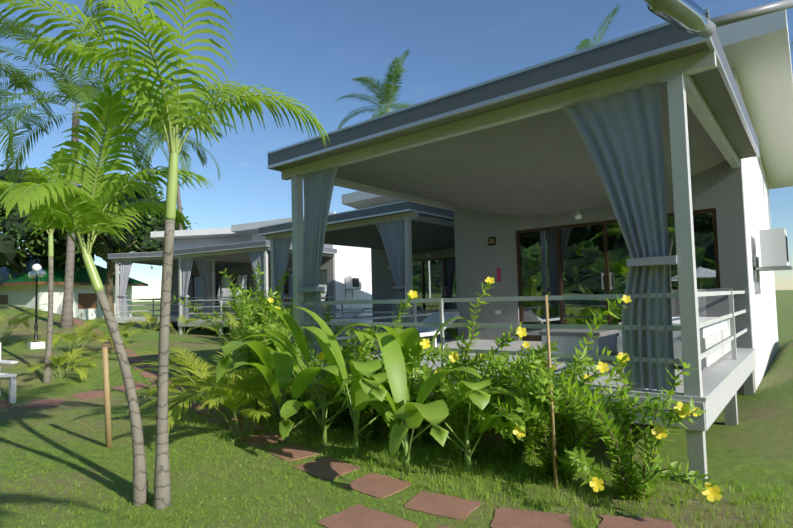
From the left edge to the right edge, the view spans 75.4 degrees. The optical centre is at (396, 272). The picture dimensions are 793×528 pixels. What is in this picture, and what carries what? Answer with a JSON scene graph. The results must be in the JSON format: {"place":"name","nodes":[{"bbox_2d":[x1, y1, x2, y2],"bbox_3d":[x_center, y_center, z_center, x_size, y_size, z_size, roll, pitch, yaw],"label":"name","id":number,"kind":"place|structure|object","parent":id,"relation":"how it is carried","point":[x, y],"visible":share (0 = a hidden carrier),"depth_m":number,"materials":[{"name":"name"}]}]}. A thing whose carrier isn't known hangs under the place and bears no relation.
{"place":"outdoors","nodes":[
{"label":"outdoors","id":0,"kind":"place"},
{"bbox_2d":[0,290,792,527],"bbox_3d":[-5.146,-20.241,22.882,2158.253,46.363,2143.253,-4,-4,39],"label":"lawn ground","id":1,"kind":"structure","parent":0,"point":[759,435],"depth_m":5.09,"materials":[{"name":"green plant"}]},
{"bbox_2d":[0,342,17,403],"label":"white bench","id":2,"kind":"object","parent":1,"relation":"on","point":[12,378],"visible":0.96,"depth_m":8.18,"materials":[{"name":"white paint"}]},
{"bbox_2d":[0,19,54,121],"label":"palm tree","id":3,"kind":"object","parent":1,"relation":"on","point":[10,71],"visible":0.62,"depth_m":21.09,"materials":[{"name":"green plant"}]},
{"bbox_2d":[0,303,56,344],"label":"lawn palm","id":4,"kind":"object","parent":1,"relation":"on","point":[19,321],"visible":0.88,"depth_m":12.88,"materials":[{"name":"green plant"}]},
{"bbox_2d":[0,69,58,137],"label":"palm tree","id":5,"kind":"object","parent":1,"relation":"on","point":[4,92],"visible":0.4,"depth_m":30.68,"materials":[{"name":"green plant"}]},
{"bbox_2d":[27,264,45,348],"bbox_3d":[-8.763,0.869,12.473,0.816,2.190,0.299,-4,-4,39],"label":"lamp post","id":6,"kind":"object","parent":1,"relation":"on","point":[37,273],"visible":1,"depth_m":12.43,"materials":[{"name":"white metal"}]},
{"bbox_2d":[0,159,105,278],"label":"tree","id":7,"kind":"object","parent":1,"relation":"on","point":[13,230],"visible":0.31,"depth_m":35.27,"materials":[{"name":"green plant"}]},
{"bbox_2d":[11,348,100,380],"bbox_3d":[-6.503,1.772,9.873,1.428,0.546,1.746,0,-3,-25],"label":"lawn palm","id":8,"kind":"object","parent":1,"relation":"on","point":[59,360],"visible":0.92,"depth_m":9.63,"materials":[{"name":"green plant"}]},
{"bbox_2d":[0,147,121,382],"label":"palm","id":9,"kind":"object","parent":1,"relation":"on","point":[36,174],"visible":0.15,"depth_m":9.42,"materials":[{"name":"green plant"}]},
{"bbox_2d":[0,313,131,358],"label":"lawn palm","id":10,"kind":"object","parent":1,"relation":"on","point":[79,336],"visible":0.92,"depth_m":11.11,"materials":[{"name":"green plant"}]},
{"bbox_2d":[0,256,147,319],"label":"house","id":11,"kind":"structure","parent":1,"relation":"on","point":[17,290],"depth_m":39.47,"materials":[{"name":"white paint"}]},
{"bbox_2d":[0,0,189,327],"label":"palm tree","id":12,"kind":"object","parent":1,"relation":"on","point":[69,88],"visible":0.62,"depth_m":17.06,"materials":[{"name":"green plant"}]},
{"bbox_2d":[63,320,146,348],"bbox_3d":[-7.256,1.608,12.822,1.863,0.825,2.114,0,-3,-25],"label":"lawn palm","id":13,"kind":"object","parent":1,"relation":"on","point":[130,323],"visible":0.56,"depth_m":12.62,"materials":[{"name":"green plant"}]},
{"bbox_2d":[0,84,213,505],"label":"leaning palm","id":14,"kind":"object","parent":1,"relation":"on","point":[70,209],"visible":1,"depth_m":4.14,"materials":[{"name":"green plant"}]},
{"bbox_2d":[102,347,111,447],"bbox_3d":[-3.292,1.470,5.841,0.070,1.258,0.220,-1,-3,-13],"label":"wooden post","id":15,"kind":"object","parent":1,"relation":"on","point":[108,428],"visible":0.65,"depth_m":5.81,"materials":[{"name":"brown wood"}]},
{"bbox_2d":[30,163,187,268],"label":"tree","id":16,"kind":"object","parent":1,"relation":"on","point":[157,200],"visible":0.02,"depth_m":46.62,"materials":[{"name":"green plant"}]},
{"bbox_2d":[23,176,196,316],"bbox_3d":[-22.252,-2.116,40.338,13.831,12.260,12.482,-4,-4,39],"label":"tree","id":17,"kind":"object","parent":1,"relation":"on","point":[143,241],"visible":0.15,"depth_m":38.31,"materials":[{"name":"green plant"}]},
{"bbox_2d":[117,307,172,329],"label":"fern plant","id":18,"kind":"object","parent":1,"relation":"on","point":[147,316],"visible":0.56,"depth_m":23.24,"materials":[{"name":"green plant"}]},
{"bbox_2d":[0,0,329,509],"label":"palm","id":19,"kind":"object","parent":1,"relation":"on","point":[164,112],"visible":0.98,"depth_m":4.06,"materials":[{"name":"green plant"}]},
{"bbox_2d":[104,76,234,229],"bbox_3d":[-13.896,-3.961,31.278,6.804,14.862,7.530,-4,-4,39],"label":"palm tree","id":20,"kind":"object","parent":1,"relation":"on","point":[203,162],"visible":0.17,"depth_m":30.51,"materials":[{"name":"green plant"}]},
{"bbox_2d":[140,313,210,334],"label":"fern plant","id":21,"kind":"object","parent":1,"relation":"on","point":[186,320],"visible":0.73,"depth_m":20.77,"materials":[{"name":"green plant"}]},
{"bbox_2d":[107,228,251,330],"bbox_3d":[-10.308,0.981,30.254,6.550,6.670,11.729,-2,-3,9],"label":"bungalow","id":22,"kind":"object","parent":1,"relation":"on","point":[195,238],"visible":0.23,"depth_m":28.86,"materials":[{"name":"paint"}]},
{"bbox_2d":[117,259,211,316],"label":"bungalow curtains","id":23,"kind":"object","parent":22,"relation":"hanging from","point":[204,267],"visible":0.85,"depth_m":24.57,"materials":[{"name":"grey fabric"}]},
{"bbox_2d":[132,341,270,410],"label":"fern plant","id":24,"kind":"object","parent":1,"relation":"on","point":[173,358],"visible":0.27,"depth_m":7.42,"materials":[{"name":"green plant"}]},
{"bbox_2d":[98,324,323,435],"bbox_3d":[-2.386,1.438,7.240,3.098,1.343,3.016,-4,-4,39],"label":"fern plant","id":25,"kind":"object","parent":1,"relation":"on","point":[238,373],"visible":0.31,"depth_m":6.88,"materials":[{"name":"green plant"}]},
{"bbox_2d":[193,315,235,339],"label":"fern plant","id":26,"kind":"object","parent":1,"relation":"on","point":[221,324],"visible":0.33,"depth_m":19.21,"materials":[{"name":"green plant"}]},
{"bbox_2d":[188,312,257,341],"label":"fern plant","id":27,"kind":"object","parent":1,"relation":"on","point":[231,318],"visible":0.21,"depth_m":14.76,"materials":[{"name":"green plant"}]},
{"bbox_2d":[219,304,247,332],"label":"shrub","id":28,"kind":"object","parent":1,"relation":"on","point":[224,308],"visible":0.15,"depth_m":17.29,"materials":[{"name":"green plant"}]},
{"bbox_2d":[139,368,349,436],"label":"fern plant","id":29,"kind":"object","parent":1,"relation":"on","point":[227,399],"visible":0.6,"depth_m":6.07,"materials":[{"name":"green plant"}]},
{"bbox_2d":[171,261,325,411],"bbox_3d":[-2.055,0.978,7.724,1.536,2.300,2.370,-4,-4,39],"label":"tall shrub","id":30,"kind":"object","parent":1,"relation":"on","point":[257,328],"visible":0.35,"depth_m":7.58,"materials":[{"name":"green plant"}]},
{"bbox_2d":[253,290,283,325],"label":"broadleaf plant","id":31,"kind":"object","parent":1,"relation":"on","point":[278,296],"depth_m":13.77,"materials":[{"name":"green plant"}]},
{"bbox_2d":[173,212,372,336],"bbox_3d":[-4.660,0.782,26.401,6.550,6.670,11.729,-3,-3,29],"label":"bungalow","id":32,"kind":"object","parent":1,"relation":"on","point":[345,273],"visible":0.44,"depth_m":24.50,"materials":[{"name":"paint"}]},
{"bbox_2d":[180,251,263,319],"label":"bungalow curtains","id":33,"kind":"object","parent":32,"relation":"hanging from","point":[256,256],"visible":0.6,"depth_m":22.51,"materials":[{"name":"grey fabric"}]},
{"bbox_2d":[215,341,384,444],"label":"broadleaf plant","id":34,"kind":"object","parent":1,"relation":"on","point":[281,364],"visible":0.77,"depth_m":5.60,"materials":[{"name":"green plant"}]},
{"bbox_2d":[245,298,355,415],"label":"tall shrub","id":35,"kind":"object","parent":1,"relation":"on","point":[286,330],"visible":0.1,"depth_m":7.29,"materials":[{"name":"green plant"}]},
{"bbox_2d":[244,323,375,428],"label":"broadleaf plant","id":36,"kind":"object","parent":1,"relation":"on","point":[286,341],"visible":0.4,"depth_m":6.54,"materials":[{"name":"green plant"}]},
{"bbox_2d":[292,305,343,335],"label":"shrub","id":37,"kind":"object","parent":1,"relation":"on","point":[325,314],"visible":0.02,"depth_m":12.50,"materials":[{"name":"green plant"}]},
{"bbox_2d":[242,306,398,451],"bbox_3d":[-1.027,1.202,5.986,1.668,1.664,2.014,0,-3,-29],"label":"broadleaf plant","id":38,"kind":"object","parent":1,"relation":"on","point":[289,408],"visible":0.65,"depth_m":5.65,"materials":[{"name":"green plant"}]},
{"bbox_2d":[291,335,377,351],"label":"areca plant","id":39,"kind":"object","parent":1,"relation":"on","point":[351,341],"visible":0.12,"depth_m":10.51,"materials":[{"name":"green plant"}]},
{"bbox_2d":[0,318,674,527],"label":"path stones","id":40,"kind":"object","parent":1,"relation":"on","point":[376,485],"visible":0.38,"depth_m":4.15,"materials":[{"name":"red stone"}]},
{"bbox_2d":[302,339,375,427],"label":"shrub","id":41,"kind":"object","parent":1,"relation":"on","point":[343,418],"visible":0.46,"depth_m":6.56,"materials":[{"name":"green plant"}]},
{"bbox_2d":[258,191,457,348],"bbox_3d":[1.847,0.364,17.894,6.550,6.670,11.729,-4,-4,39],"label":"bungalow","id":42,"kind":"object","parent":1,"relation":"on","point":[429,250],"visible":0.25,"depth_m":15.23,"materials":[{"name":"paint"}]},
{"bbox_2d":[273,220,405,328],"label":"bungalow curtains","id":43,"kind":"object","parent":42,"relation":"hanging from","point":[392,234],"visible":0.65,"depth_m":12.30,"materials":[{"name":"fabric"}]},
{"bbox_2d":[328,296,457,329],"bbox_3d":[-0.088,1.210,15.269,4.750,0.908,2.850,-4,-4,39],"label":"lounge chair","id":44,"kind":"object","parent":42,"relation":"on","point":[419,318],"visible":0.06,"depth_m":15.15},
{"bbox_2d":[293,306,448,457],"bbox_3d":[-0.286,1.163,5.500,1.624,1.648,1.525,-4,-4,39],"label":"broadleaf plant","id":45,"kind":"object","parent":1,"relation":"on","point":[366,386],"visible":0.9,"depth_m":5.26,"materials":[{"name":"green plant"}]},
{"bbox_2d":[336,48,412,128],"bbox_3d":[-0.062,-5.766,34.889,6.783,18.305,7.692,-4,-4,39],"label":"palm tree","id":46,"kind":"object","parent":1,"relation":"on","point":[387,85],"visible":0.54,"depth_m":34.29,"materials":[{"name":"green plant"}]},
{"bbox_2d":[318,328,446,413],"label":"shrub","id":47,"kind":"object","parent":1,"relation":"on","point":[369,335],"visible":0.25,"depth_m":6.64,"materials":[{"name":"green plant"}]},
{"bbox_2d":[317,290,459,440],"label":"flowering shrub","id":48,"kind":"object","parent":1,"relation":"on","point":[375,429],"visible":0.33,"depth_m":5.91,"materials":[{"name":"green plant"}]},
{"bbox_2d":[334,332,532,472],"bbox_3d":[0.145,1.267,4.844,1.386,1.352,2.010,1,-4,-41],"label":"broadleaf plant","id":49,"kind":"object","parent":1,"relation":"on","point":[435,414],"visible":0.88,"depth_m":4.71,"materials":[{"name":"green plant"}]},
{"bbox_2d":[378,351,488,442],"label":"shrub","id":50,"kind":"object","parent":1,"relation":"on","point":[428,437],"visible":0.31,"depth_m":5.42,"materials":[{"name":"green plant"}]},
{"bbox_2d":[349,379,525,471],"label":"broadleaf plant","id":51,"kind":"object","parent":1,"relation":"on","point":[479,398],"visible":0.6,"depth_m":4.41,"materials":[{"name":"green plant"}]},
{"bbox_2d":[375,317,508,446],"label":"broadleaf plant","id":52,"kind":"object","parent":1,"relation":"on","point":[408,338],"visible":0.38,"depth_m":5.46,"materials":[{"name":"green plant"}]},
{"bbox_2d":[445,328,457,338],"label":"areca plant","id":53,"kind":"object","parent":1,"relation":"on","point":[451,330],"visible":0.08,"depth_m":12.62,"materials":[{"name":"green plant"}]},
{"bbox_2d":[405,277,547,461],"bbox_3d":[0.855,0.973,5.052,1.333,1.878,1.190,-4,-4,39],"label":"flowering shrub","id":54,"kind":"object","parent":1,"relation":"on","point":[453,395],"visible":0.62,"depth_m":4.93,"materials":[{"name":"green plant"}]},
{"bbox_2d":[267,8,792,485],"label":"bungalow","id":55,"kind":"object","parent":1,"relation":"on","point":[503,168],"visible":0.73,"depth_m":7.44,"materials":[{"name":"paint"}]},
{"bbox_2d":[297,81,676,391],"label":"bungalow curtains","id":56,"kind":"object","parent":55,"relation":"hanging from","point":[621,133],"visible":0.85,"depth_m":4.66,"materials":[{"name":"fabric"}]},
{"bbox_2d":[360,288,732,370],"bbox_3d":[2.093,0.766,7.683,4.750,0.908,2.850,-4,-4,39],"label":"outdoor furniture","id":57,"kind":"object","parent":55,"relation":"on","point":[716,333],"visible":0.33,"depth_m":7.08,"materials":[{"name":"white"}]},
{"bbox_2d":[456,341,611,464],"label":"flowering shrub","id":58,"kind":"object","parent":1,"relation":"on","point":[540,380],"visible":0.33,"depth_m":4.96,"materials":[{"name":"green plant"}]},
{"bbox_2d":[545,295,557,488],"bbox_3d":[1.313,1.047,4.340,0.048,1.720,0.030,-4,-4,39],"label":"wooden stake","id":59,"kind":"object","parent":1,"relation":"on","point":[551,400],"visible":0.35,"depth_m":4.33,"materials":[{"name":"brown wood"}]},
{"bbox_2d":[481,295,700,491],"bbox_3d":[1.544,1.017,4.396,1.211,1.681,1.780,1,-4,-34],"label":"flowering shrub","id":60,"kind":"object","parent":1,"relation":"on","point":[570,457],"visible":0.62,"depth_m":4.41,"materials":[{"name":"green plant"}]},
{"bbox_2d":[574,2,622,50],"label":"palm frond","id":61,"kind":"object","parent":1,"relation":"on","point":[585,42],"visible":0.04,"depth_m":27.02,"materials":[{"name":"green plant"}]},
{"bbox_2d":[550,352,725,502],"bbox_3d":[1.801,1.221,3.758,1.051,1.192,1.042,0,-4,-33],"label":"flowering shrub","id":62,"kind":"object","parent":1,"relation":"on","point":[622,459],"visible":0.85,"depth_m":3.94,"materials":[{"name":"green plant"}]},
{"bbox_2d":[644,0,792,37],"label":"street lamp","id":63,"kind":"object","parent":1,"relation":"on","point":[689,16],"visible":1,"depth_m":2.83,"materials":[{"name":"grey metal"}]},
{"bbox_2d":[0,0,792,301],"label":"sky","id":64,"kind":"structure","parent":0,"point":[451,47],"materials":[{"name":"blue"}]}
]}

